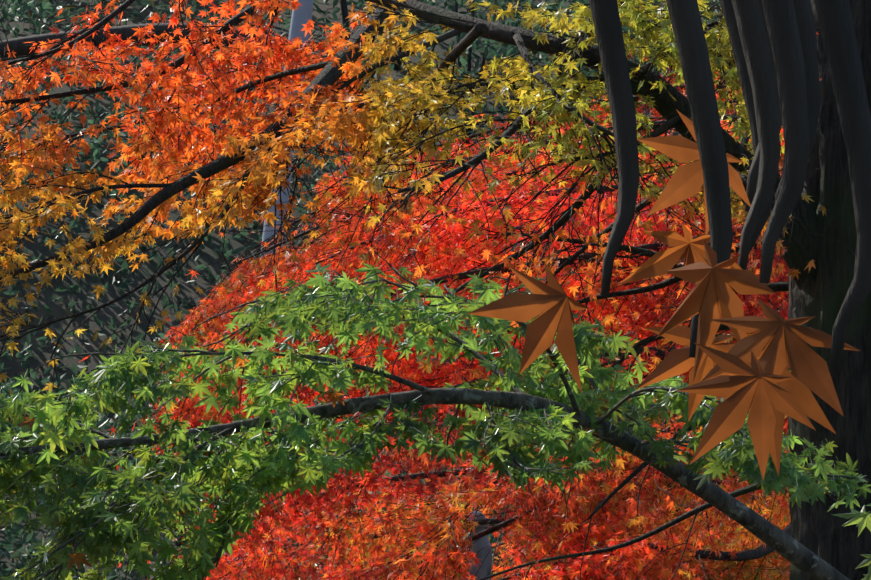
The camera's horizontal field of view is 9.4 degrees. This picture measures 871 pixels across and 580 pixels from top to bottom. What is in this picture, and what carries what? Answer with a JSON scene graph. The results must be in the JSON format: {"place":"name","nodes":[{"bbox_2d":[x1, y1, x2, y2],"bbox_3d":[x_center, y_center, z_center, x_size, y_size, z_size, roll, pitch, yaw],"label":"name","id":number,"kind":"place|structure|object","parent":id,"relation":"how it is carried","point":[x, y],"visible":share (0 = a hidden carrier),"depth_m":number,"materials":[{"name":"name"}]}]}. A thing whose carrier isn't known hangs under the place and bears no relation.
{"place":"outdoors","nodes":[
{"label":"outdoors","id":0,"kind":"place"},
{"bbox_2d":[0,0,784,579],"bbox_3d":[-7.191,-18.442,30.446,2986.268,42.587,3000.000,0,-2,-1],"label":"ground","id":1,"kind":"structure","parent":0,"point":[186,292],"depth_m":47.19,"materials":[{"name":"soil"}]},
{"bbox_2d":[0,0,313,579],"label":"tree trunk","id":2,"kind":"object","parent":1,"relation":"on","point":[299,18],"visible":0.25,"depth_m":32.83,"materials":[{"name":"grey plant"}]},
{"bbox_2d":[0,0,787,579],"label":"evergreen shrubs","id":3,"kind":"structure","parent":1,"relation":"on","point":[16,8],"depth_m":47.71,"materials":[{"name":"green plant"}]},
{"bbox_2d":[0,0,870,579],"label":"old maple tree","id":4,"kind":"object","parent":1,"relation":"on","point":[816,242],"visible":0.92,"depth_m":14.97,"materials":[{"name":"orange plant"}]},
{"bbox_2d":[0,257,870,579],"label":"green maple","id":5,"kind":"object","parent":1,"relation":"on","point":[100,513],"visible":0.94,"depth_m":10.70,"materials":[{"name":"green plant"}]},
{"bbox_2d":[81,48,790,579],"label":"red maple tree","id":6,"kind":"object","parent":1,"relation":"on","point":[429,542],"visible":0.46,"depth_m":19.73,"materials":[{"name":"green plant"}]},
{"bbox_2d":[460,511,491,579],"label":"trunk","id":7,"kind":"object","parent":1,"relation":"on","point":[486,565],"visible":0.44,"depth_m":27.06,"materials":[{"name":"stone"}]},
{"bbox_2d":[467,0,870,480],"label":"maple tree","id":8,"kind":"object","parent":1,"relation":"on","point":[774,47],"visible":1,"depth_m":1.70,"materials":[{"name":"brown plant"}]}
]}

